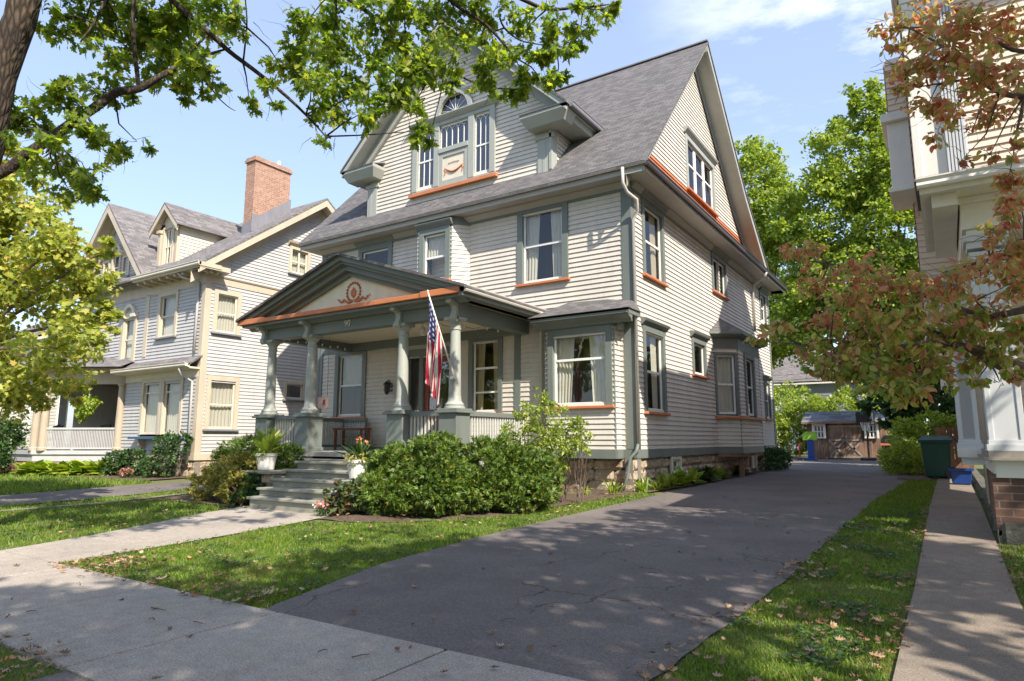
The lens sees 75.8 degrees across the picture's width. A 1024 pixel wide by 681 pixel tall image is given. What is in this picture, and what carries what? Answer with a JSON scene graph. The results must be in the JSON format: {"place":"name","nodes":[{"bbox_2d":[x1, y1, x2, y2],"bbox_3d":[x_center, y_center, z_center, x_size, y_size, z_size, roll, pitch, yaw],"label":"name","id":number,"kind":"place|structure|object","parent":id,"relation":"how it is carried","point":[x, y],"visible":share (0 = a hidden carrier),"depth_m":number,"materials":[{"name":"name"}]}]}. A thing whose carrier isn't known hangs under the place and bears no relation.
{"place":"outdoors","nodes":[
{"label":"outdoors","id":0,"kind":"place"},
{"bbox_2d":[0,642,59,680],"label":"lawn grass","id":1,"kind":"structure","parent":0,"point":[27,669],"depth_m":3.48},
{"bbox_2d":[0,471,152,494],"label":"lawn grass","id":2,"kind":"structure","parent":0,"point":[16,485],"depth_m":16.81,"materials":[{"name":"plant"}]},
{"bbox_2d":[0,481,206,505],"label":"neighbour driveway","id":3,"kind":"structure","parent":0,"point":[69,495],"depth_m":14.39,"materials":[{"name":"concrete"}]},
{"bbox_2d":[0,487,217,511],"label":"lawn grass","id":4,"kind":"structure","parent":0,"point":[97,499],"depth_m":12.79,"materials":[{"name":"plant"}]},
{"bbox_2d":[0,498,230,549],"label":"lawn grass","id":5,"kind":"structure","parent":0,"point":[37,515],"depth_m":10.02,"materials":[{"name":"plant"}]},
{"bbox_2d":[0,550,584,680],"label":"sidewalk","id":6,"kind":"structure","parent":0,"point":[97,627],"depth_m":3.92,"materials":[{"name":"concrete"}]},
{"bbox_2d":[60,492,654,608],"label":"lawn grass","id":7,"kind":"structure","parent":0,"point":[268,547],"depth_m":7.10,"materials":[{"name":"plant"}]},
{"bbox_2d":[0,0,952,433],"label":"sky","id":8,"kind":"structure","parent":0,"point":[781,66],"materials":[{"name":"blue"}]},
{"bbox_2d":[0,442,1023,680],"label":"ground","id":9,"kind":"structure","parent":0,"point":[980,469],"depth_m":5.66,"materials":[{"name":"plant"}]},
{"bbox_2d":[0,414,31,474],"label":"leafy shrub","id":10,"kind":"object","parent":9,"relation":"on","point":[7,445],"visible":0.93,"depth_m":21.56,"materials":[{"name":"green plant"}]},
{"bbox_2d":[9,459,43,475],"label":"hosta plant","id":11,"kind":"object","parent":9,"relation":"on","point":[23,467],"visible":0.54,"depth_m":20.19,"materials":[{"name":"green plant"}]},
{"bbox_2d":[0,630,70,677],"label":"fallen leaves","id":12,"kind":"object","parent":9,"relation":"on","point":[39,652],"visible":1,"depth_m":3.57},
{"bbox_2d":[27,460,54,476],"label":"hosta plant","id":13,"kind":"object","parent":9,"relation":"on","point":[40,467],"visible":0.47,"depth_m":20.03,"materials":[{"name":"green plant"}]},
{"bbox_2d":[0,309,82,448],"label":"distant house","id":14,"kind":"structure","parent":9,"relation":"on","point":[53,419],"depth_m":33.99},
{"bbox_2d":[39,459,74,474],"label":"hosta plant","id":15,"kind":"object","parent":9,"relation":"on","point":[55,468],"visible":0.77,"depth_m":19.89,"materials":[{"name":"green plant"}]},
{"bbox_2d":[30,671,87,680],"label":"driveway apron","id":16,"kind":"object","parent":9,"relation":"on","point":[64,676],"visible":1,"depth_m":3.33,"materials":[{"name":"concrete"}]},
{"bbox_2d":[0,131,125,424],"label":"maple tree","id":17,"kind":"object","parent":9,"relation":"on","point":[57,245],"visible":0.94,"depth_m":11.84,"materials":[{"name":"green plant"}]},
{"bbox_2d":[57,460,88,474],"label":"hosta plant","id":18,"kind":"object","parent":9,"relation":"on","point":[75,468],"visible":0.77,"depth_m":19.86,"materials":[{"name":"green plant"}]},
{"bbox_2d":[1,500,174,533],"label":"fallen leaves","id":19,"kind":"object","parent":9,"relation":"on","point":[94,520],"visible":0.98,"depth_m":10.15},
{"bbox_2d":[79,459,102,474],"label":"hosta plant","id":20,"kind":"object","parent":9,"relation":"on","point":[91,466],"visible":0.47,"depth_m":19.81,"materials":[{"name":"green plant"}]},
{"bbox_2d":[13,473,187,480],"bbox_3d":[-14.284,4.253,21.232,12.367,0.104,1.950,-6,-10,33],"label":"flower bed","id":21,"kind":"object","parent":9,"relation":"on","point":[137,476],"visible":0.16,"depth_m":18.66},
{"bbox_2d":[0,503,205,540],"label":"lawn clover","id":22,"kind":"object","parent":9,"relation":"on","point":[170,516],"visible":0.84,"depth_m":9.45,"materials":[{"name":"green plant"}]},
{"bbox_2d":[98,447,150,475],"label":"leafy shrub","id":23,"kind":"object","parent":9,"relation":"on","point":[124,458],"visible":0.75,"depth_m":19.24,"materials":[{"name":"green plant"}]},
{"bbox_2d":[133,430,193,478],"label":"leafy shrub","id":24,"kind":"object","parent":9,"relation":"on","point":[169,451],"visible":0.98,"depth_m":18.36,"materials":[{"name":"green plant"}]},
{"bbox_2d":[1,507,327,562],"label":"front walk","id":25,"kind":"structure","parent":9,"relation":"on","point":[206,525],"depth_m":8.40,"materials":[{"name":"concrete"}]},
{"bbox_2d":[47,554,287,603],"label":"fallen leaves","id":26,"kind":"object","parent":9,"relation":"on","point":[124,559],"visible":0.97,"depth_m":5.77,"materials":[{"name":"plant"}]},
{"bbox_2d":[0,155,335,477],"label":"grey house","id":27,"kind":"structure","parent":9,"relation":"on","point":[186,354],"depth_m":20.86,"materials":[{"name":"blue"}]},
{"bbox_2d":[73,385,103,422],"bbox_3d":[-13.794,2.015,21.340,0.868,1.366,0.776,0,-9,3],"label":"hanging basket","id":28,"kind":"object","parent":27,"relation":"hanging from","point":[86,411],"visible":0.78,"depth_m":21.26,"materials":[{"name":"green plant"}]},
{"bbox_2d":[119,250,130,278],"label":"window","id":29,"kind":"structure","parent":27,"relation":"in","point":[123,253],"depth_m":22.18,"materials":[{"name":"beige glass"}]},
{"bbox_2d":[118,311,138,362],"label":"window","id":30,"kind":"structure","parent":27,"relation":"in","point":[127,343],"depth_m":21.61,"materials":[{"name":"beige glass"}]},
{"bbox_2d":[138,377,163,435],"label":"window","id":31,"kind":"structure","parent":27,"relation":"in","point":[149,413],"depth_m":20.40,"materials":[{"name":"beige glass"}]},
{"bbox_2d":[153,289,179,339],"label":"window","id":32,"kind":"structure","parent":27,"relation":"in","point":[167,315],"depth_m":20.49,"materials":[{"name":"beige glass"}]},
{"bbox_2d":[160,225,174,265],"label":"window","id":33,"kind":"structure","parent":27,"relation":"in","point":[167,252],"depth_m":21.53,"materials":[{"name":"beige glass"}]},
{"bbox_2d":[158,376,184,435],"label":"window","id":34,"kind":"structure","parent":27,"relation":"in","point":[171,401],"depth_m":19.77,"materials":[{"name":"beige glass"}]},
{"bbox_2d":[202,375,239,430],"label":"window","id":35,"kind":"structure","parent":27,"relation":"in","point":[222,399],"depth_m":19.58,"materials":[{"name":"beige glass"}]},
{"bbox_2d":[210,288,242,336],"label":"window","id":36,"kind":"structure","parent":27,"relation":"in","point":[226,309],"depth_m":19.93,"materials":[{"name":"beige glass"}]},
{"bbox_2d":[282,380,305,401],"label":"window","id":37,"kind":"structure","parent":27,"relation":"in","point":[290,391],"depth_m":21.68,"materials":[{"name":"glass"}]},
{"bbox_2d":[287,240,310,276],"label":"window","id":38,"kind":"structure","parent":27,"relation":"in","point":[299,262],"depth_m":22.28,"materials":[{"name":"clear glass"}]},
{"bbox_2d":[153,494,232,505],"bbox_3d":[-5.354,3.099,13.169,2.732,0.115,2.350,-6,-10,33],"label":"flower bed","id":39,"kind":"object","parent":9,"relation":"on","point":[184,498],"visible":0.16,"depth_m":12.62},
{"bbox_2d":[184,450,258,504],"bbox_3d":[-5.321,2.561,12.453,1.869,1.021,1.257,-6,-10,33],"label":"bronze shrub","id":40,"kind":"object","parent":39,"relation":"on","point":[225,479],"visible":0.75,"depth_m":12.23,"materials":[{"name":"green plant"}]},
{"bbox_2d":[228,471,266,506],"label":"ivy clump","id":41,"kind":"object","parent":9,"relation":"on","point":[255,477],"visible":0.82,"depth_m":11.81,"materials":[{"name":"green plant"}]},
{"bbox_2d":[207,432,304,476],"bbox_3d":[-5.189,2.531,13.460,2.667,1.327,1.656,-6,-10,33],"label":"yew shrub","id":42,"kind":"object","parent":9,"relation":"on","point":[287,451],"visible":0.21,"depth_m":13.15,"materials":[{"name":"green plant"}]},
{"bbox_2d":[0,0,621,208],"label":"oak tree","id":43,"kind":"object","parent":9,"relation":"on","point":[144,32],"visible":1,"depth_m":7.46,"materials":[{"name":"green plant"}]},
{"bbox_2d":[5,495,632,657],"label":"fallen leaves","id":44,"kind":"object","parent":9,"relation":"on","point":[272,580],"depth_m":6.43,"materials":[{"name":"plant"}]},
{"bbox_2d":[317,488,642,521],"bbox_3d":[-0.250,2.794,11.304,3.445,0.202,5.300,-6,-10,33],"label":"flower bed","id":45,"kind":"object","parent":9,"relation":"on","point":[598,494],"visible":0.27,"depth_m":10.06,"materials":[{"name":"soil"}]},
{"bbox_2d":[312,499,331,516],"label":"red flowers","id":46,"kind":"object","parent":45,"relation":"on","point":[323,506],"visible":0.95,"depth_m":10.12,"materials":[{"name":"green plant"}]},
{"bbox_2d":[321,477,380,515],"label":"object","id":47,"kind":"object","parent":45,"relation":"on","point":[344,492],"visible":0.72,"depth_m":10.11,"materials":[{"name":"green plant"}]},
{"bbox_2d":[352,430,480,516],"bbox_3d":[-1.501,2.089,10.483,2.130,1.369,1.741,-2,-9,11],"label":"yew shrub","id":48,"kind":"object","parent":45,"relation":"on","point":[407,478],"visible":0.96,"depth_m":10.00,"materials":[{"name":"green plant"}]},
{"bbox_2d":[436,431,567,513],"bbox_3d":[-0.158,2.106,10.570,2.161,1.302,1.560,0,-9,-3],"label":"yew shrub","id":49,"kind":"object","parent":45,"relation":"on","point":[507,480],"visible":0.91,"depth_m":10.20,"materials":[{"name":"green plant"}]},
{"bbox_2d":[499,385,595,503],"bbox_3d":[0.653,1.834,11.849,2.028,2.098,1.050,-6,-10,33],"label":"lilac shrub","id":50,"kind":"object","parent":45,"relation":"on","point":[552,441],"visible":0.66,"depth_m":11.67,"materials":[{"name":"green plant"}]},
{"bbox_2d":[597,478,627,494],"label":"lily plant","id":51,"kind":"object","parent":45,"relation":"on","point":[612,488],"visible":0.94,"depth_m":12.28,"materials":[{"name":"green plant"}]},
{"bbox_2d":[235,15,787,514],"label":"victorian house","id":52,"kind":"structure","parent":9,"relation":"on","point":[591,251],"depth_m":15.28,"materials":[{"name":"paint"}]},
{"bbox_2d":[251,424,293,470],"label":"potted plant","id":53,"kind":"object","parent":52,"relation":"on","point":[266,457],"visible":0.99,"depth_m":12.26,"materials":[{"name":"green plant"}]},
{"bbox_2d":[318,337,329,408],"bbox_3d":[-4.269,0.742,14.951,0.340,1.640,0.036,-6,-10,33],"label":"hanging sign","id":54,"kind":"object","parent":52,"relation":"hanging from","point":[323,402],"visible":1,"depth_m":14.87,"materials":[{"name":"red metal"}]},
{"bbox_2d":[330,351,366,417],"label":"window","id":55,"kind":"structure","parent":52,"relation":"in","point":[350,375],"depth_m":17.76,"materials":[{"name":"grey glass"}]},
{"bbox_2d":[333,428,371,449],"bbox_3d":[-3.990,2.457,16.412,1.000,0.540,0.350,-6,-10,33],"label":"porch bench","id":56,"kind":"object","parent":52,"relation":"on","point":[343,435],"visible":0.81,"depth_m":16.43,"materials":[{"name":"red wood"}]},
{"bbox_2d":[332,436,377,479],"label":"potted plant","id":57,"kind":"object","parent":52,"relation":"on","point":[356,465],"visible":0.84,"depth_m":10.62,"materials":[{"name":"green plant"}]},
{"bbox_2d":[354,235,393,265],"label":"window","id":58,"kind":"structure","parent":52,"relation":"in","point":[380,249],"depth_m":17.69,"materials":[{"name":"clear glass"}]},
{"bbox_2d":[414,217,453,279],"bbox_3d":[-1.712,-2.104,16.198,1.120,1.549,0.850,-6,-10,33],"label":"window","id":59,"kind":"structure","parent":52,"relation":"in","point":[434,236],"depth_m":16.09,"materials":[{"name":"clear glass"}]},
{"bbox_2d":[425,290,455,404],"bbox_3d":[-1.316,0.173,12.116,0.744,2.135,0.223,7,-11,-39],"label":"flag","id":60,"kind":"object","parent":52,"relation":"attached to","point":[434,359],"visible":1,"depth_m":12.04,"materials":[{"name":"multicoloured fabric"}]},
{"bbox_2d":[408,86,498,199],"bbox_3d":[-1.361,-5.104,16.765,2.780,2.740,0.770,-6,-10,33],"label":"palladian window","id":61,"kind":"structure","parent":52,"relation":"in","point":[466,147],"depth_m":16.45,"materials":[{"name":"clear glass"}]},
{"bbox_2d":[468,337,502,412],"bbox_3d":[-0.423,0.826,15.386,0.960,1.822,0.750,-6,-10,33],"label":"window","id":62,"kind":"structure","parent":52,"relation":"in","point":[485,360],"depth_m":15.31,"materials":[{"name":"clear glass"}]},
{"bbox_2d":[515,201,570,287],"bbox_3d":[0.854,-2.120,14.948,1.390,1.849,0.800,-6,-10,33],"label":"window","id":63,"kind":"structure","parent":52,"relation":"in","point":[542,238],"depth_m":14.93,"materials":[{"name":"clear glass"}]},
{"bbox_2d":[544,323,614,409],"bbox_3d":[1.536,0.511,13.708,1.630,1.838,0.850,-6,-10,33],"label":"window","id":64,"kind":"structure","parent":52,"relation":"in","point":[579,370],"depth_m":13.74,"materials":[{"name":"clear glass"}]},
{"bbox_2d":[640,189,668,287],"bbox_3d":[2.878,-2.203,14.723,0.850,1.907,1.450,-6,-10,33],"label":"window","id":65,"kind":"structure","parent":52,"relation":"in","point":[653,210],"depth_m":14.91,"materials":[{"name":"clear glass"}]},
{"bbox_2d":[640,316,670,415],"bbox_3d":[2.793,0.597,14.173,0.850,2.007,1.400,-6,-10,33],"label":"window","id":66,"kind":"structure","parent":52,"relation":"in","point":[654,351],"depth_m":14.35,"materials":[{"name":"clear glass"}]},
{"bbox_2d":[669,456,681,474],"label":"basement window","id":67,"kind":"structure","parent":52,"relation":"in","point":[675,461],"depth_m":14.68,"materials":[{"name":"grey glass"}]},
{"bbox_2d":[690,330,710,378],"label":"window","id":68,"kind":"structure","parent":52,"relation":"in","point":[698,340],"depth_m":16.96,"materials":[{"name":"clear glass"}]},
{"bbox_2d":[683,125,718,216],"bbox_3d":[4.867,-4.481,17.977,0.850,1.697,2.650,-6,-10,33],"label":"window","id":69,"kind":"structure","parent":52,"relation":"in","point":[700,164],"depth_m":18.16,"materials":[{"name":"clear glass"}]},
{"bbox_2d":[710,246,729,300],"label":"window","id":70,"kind":"structure","parent":52,"relation":"in","point":[716,255],"depth_m":19.11,"materials":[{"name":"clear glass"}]},
{"bbox_2d":[704,352,739,415],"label":"window","id":71,"kind":"structure","parent":52,"relation":"in","point":[725,363],"depth_m":17.81,"materials":[{"name":"clear glass"}]},
{"bbox_2d":[737,353,757,416],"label":"window","id":72,"kind":"structure","parent":52,"relation":"in","point":[750,374],"depth_m":19.08,"materials":[{"name":"clear glass"}]},
{"bbox_2d":[758,286,768,322],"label":"window","id":73,"kind":"structure","parent":52,"relation":"in","point":[763,292],"depth_m":23.41,"materials":[{"name":"clear glass"}]},
{"bbox_2d":[762,375,773,420],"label":"window","id":74,"kind":"structure","parent":52,"relation":"in","point":[766,379],"depth_m":22.83,"materials":[{"name":"clear glass"}]},
{"bbox_2d":[647,470,765,491],"bbox_3d":[6.047,3.696,17.934,0.418,0.017,12.800,-6,-10,33],"label":"flower bed","id":75,"kind":"object","parent":9,"relation":"on","point":[688,484],"visible":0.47,"depth_m":14.95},
{"bbox_2d":[656,471,682,488],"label":"hosta plant","id":76,"kind":"object","parent":75,"relation":"on","point":[664,477],"visible":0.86,"depth_m":13.67,"materials":[{"name":"green plant"}]},
{"bbox_2d":[670,465,694,486],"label":"hosta plant","id":77,"kind":"object","parent":75,"relation":"on","point":[678,472],"visible":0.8,"depth_m":14.21,"materials":[{"name":"green plant"}]},
{"bbox_2d":[685,466,705,483],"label":"hosta plant","id":78,"kind":"object","parent":75,"relation":"on","point":[696,476],"visible":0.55,"depth_m":14.90,"materials":[{"name":"green plant"}]},
{"bbox_2d":[697,464,720,481],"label":"hosta plant","id":79,"kind":"object","parent":75,"relation":"on","point":[707,476],"visible":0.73,"depth_m":15.69,"materials":[{"name":"green plant"}]},
{"bbox_2d":[757,445,792,470],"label":"leafy shrub","id":80,"kind":"object","parent":9,"relation":"on","point":[779,462],"visible":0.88,"depth_m":21.29,"materials":[{"name":"green plant"}]},
{"bbox_2d":[638,521,917,680],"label":"fallen leaves","id":81,"kind":"object","parent":9,"relation":"on","point":[808,649],"visible":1,"depth_m":4.26,"materials":[{"name":"plant"}]},
{"bbox_2d":[734,135,823,411],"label":"broadleaf tree","id":82,"kind":"object","parent":9,"relation":"on","point":[754,151],"visible":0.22,"depth_m":49.83,"materials":[{"name":"green plant"}]},
{"bbox_2d":[773,380,859,457],"bbox_3d":[14.552,4.595,38.436,10.252,4.691,5.085,-6,-10,33],"label":"tall hedge","id":83,"kind":"object","parent":9,"relation":"on","point":[788,418],"visible":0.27,"depth_m":36.92,"materials":[{"name":"green plant"}]},
{"bbox_2d":[772,345,877,451],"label":"distant house","id":84,"kind":"structure","parent":9,"relation":"on","point":[823,389],"depth_m":55.73,"materials":[{"name":"white"}]},
{"bbox_2d":[726,505,926,669],"bbox_3d":[3.466,2.087,6.549,1.013,0.208,8.902,-6,-10,33],"label":"lawn clover","id":85,"kind":"object","parent":9,"relation":"on","point":[820,645],"visible":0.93,"depth_m":4.39,"materials":[{"name":"green plant"}]},
{"bbox_2d":[758,76,923,439],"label":"broadleaf tree","id":86,"kind":"object","parent":9,"relation":"on","point":[866,185],"visible":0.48,"depth_m":41.69,"materials":[{"name":"green plant"}]},
{"bbox_2d":[801,410,887,458],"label":"wooden shed","id":87,"kind":"structure","parent":9,"relation":"on","point":[841,434],"depth_m":33.57,"materials":[{"name":"wood"}]},
{"bbox_2d":[812,424,825,437],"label":"window","id":88,"kind":"structure","parent":87,"relation":"in","point":[820,429],"depth_m":34.12,"materials":[{"name":"white paint"}]},
{"bbox_2d":[827,425,845,457],"bbox_3d":[16.602,5.162,33.633,0.760,1.650,0.065,-6,-10,33],"label":"door","id":89,"kind":"structure","parent":87,"relation":"in","point":[836,434],"depth_m":33.62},
{"bbox_2d":[844,425,863,457],"bbox_3d":[17.253,5.098,33.209,0.760,1.650,0.065,-6,-10,33],"label":"door","id":90,"kind":"structure","parent":87,"relation":"in","point":[853,433],"depth_m":33.20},
{"bbox_2d":[864,423,878,437],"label":"window","id":91,"kind":"structure","parent":87,"relation":"in","point":[873,430],"depth_m":32.79,"materials":[{"name":"white paint"}]},
{"bbox_2d":[794,383,928,453],"bbox_3d":[19.499,4.183,35.727,5.637,4.618,6.704,8,-12,-43],"label":"tall hedge","id":92,"kind":"object","parent":9,"relation":"on","point":[845,391],"visible":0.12,"depth_m":37.58,"materials":[{"name":"green plant"}]},
{"bbox_2d":[742,0,1023,411],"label":"dogwood tree","id":93,"kind":"object","parent":9,"relation":"on","point":[984,74],"visible":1,"depth_m":4.79,"materials":[{"name":"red plant"}]},
{"bbox_2d":[849,313,956,434],"bbox_3d":[17.352,1.602,27.522,5.970,7.396,13.444,-4,-9,25],"label":"broadleaf tree","id":94,"kind":"object","parent":9,"relation":"on","point":[866,405],"visible":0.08,"depth_m":23.34,"materials":[{"name":"green plant"}]},
{"bbox_2d":[879,505,932,654],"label":"grass tufts","id":95,"kind":"object","parent":9,"relation":"on","point":[908,606],"visible":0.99,"depth_m":4.51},
{"bbox_2d":[897,470,932,479],"bbox_3d":[12.830,4.135,20.862,1.100,0.001,10.400,-6,-10,33],"label":"flower bed","id":96,"kind":"object","parent":9,"relation":"on","point":[901,475],"visible":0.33,"depth_m":17.76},
{"bbox_2d":[876,439,924,474],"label":"leafy shrub","id":97,"kind":"object","parent":96,"relation":"on","point":[903,456],"visible":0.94,"depth_m":18.90,"materials":[{"name":"green plant"}]},
{"bbox_2d":[885,406,956,463],"bbox_3d":[13.202,3.099,20.596,2.751,2.065,2.022,-6,-10,33],"label":"flowering shrub","id":98,"kind":"object","parent":96,"relation":"on","point":[907,429],"visible":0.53,"depth_m":20.51,"materials":[{"name":"green plant"}]},
{"bbox_2d":[880,0,1023,545],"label":"cream house","id":99,"kind":"structure","parent":9,"relation":"on","point":[944,196],"depth_m":8.62,"materials":[{"name":"beige"}]},
{"bbox_2d":[266,459,908,680],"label":"driveway","id":100,"kind":"structure","parent":0,"point":[629,574],"depth_m":5.74,"materials":[{"name":"asphalt"}]},
{"bbox_2d":[289,500,841,648],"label":"fallen leaves","id":101,"kind":"object","parent":100,"relation":"on","point":[502,644],"visible":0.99,"depth_m":5.36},
{"bbox_2d":[625,557,822,680],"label":"fallen leaves","id":102,"kind":"object","parent":100,"relation":"on","point":[670,667],"visible":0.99,"depth_m":4.29,"materials":[{"name":"plant"}]},
{"bbox_2d":[802,432,817,460],"bbox_3d":[14.351,5.074,31.630,0.690,1.370,0.500,-6,-10,33],"label":"toy basketball hoop","id":103,"kind":"object","parent":100,"relation":"on","point":[810,437],"visible":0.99,"depth_m":31.53,"materials":[{"name":"blue plastic"}]},
{"bbox_2d":[855,412,877,460],"bbox_3d":[17.013,4.588,31.590,0.800,2.320,0.962,-6,-10,33],"label":"basketball hoop","id":104,"kind":"object","parent":100,"relation":"on","point":[865,420],"visible":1,"depth_m":31.66,"materials":[{"name":"black metal"}]},
{"bbox_2d":[654,479,936,680],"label":"lawn grass","id":105,"kind":"structure","parent":0,"point":[915,493],"depth_m":4.70,"materials":[{"name":"plant"}]},
{"bbox_2d":[892,477,1023,680],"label":"side path","id":106,"kind":"structure","parent":0,"point":[966,616],"depth_m":4.72,"materials":[{"name":"concrete"}]},
{"bbox_2d":[918,436,957,478],"bbox_3d":[11.263,3.066,17.345,0.878,1.108,0.960,-6,-10,33],"label":"wheeled bin","id":107,"kind":"object","parent":106,"relation":"on","point":[936,452],"visible":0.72,"depth_m":17.07,"materials":[{"name":"green plastic"}]},
{"bbox_2d":[935,427,973,468],"bbox_3d":[13.290,3.288,19.764,0.900,1.350,0.080,-6,-10,33],"label":"board fence","id":108,"kind":"object","parent":106,"relation":"on","point":[956,459],"visible":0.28,"depth_m":19.75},
{"bbox_2d":[948,468,973,484],"bbox_3d":[10.110,3.057,14.815,0.480,0.340,0.510,-6,-10,33],"label":"recycling tub","id":109,"kind":"object","parent":106,"relation":"on","point":[961,476],"visible":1,"depth_m":14.64,"materials":[{"name":"blue plastic"}]},
{"bbox_2d":[998,543,1023,607],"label":"lawn grass","id":110,"kind":"structure","parent":0,"point":[1011,551],"depth_m":6.23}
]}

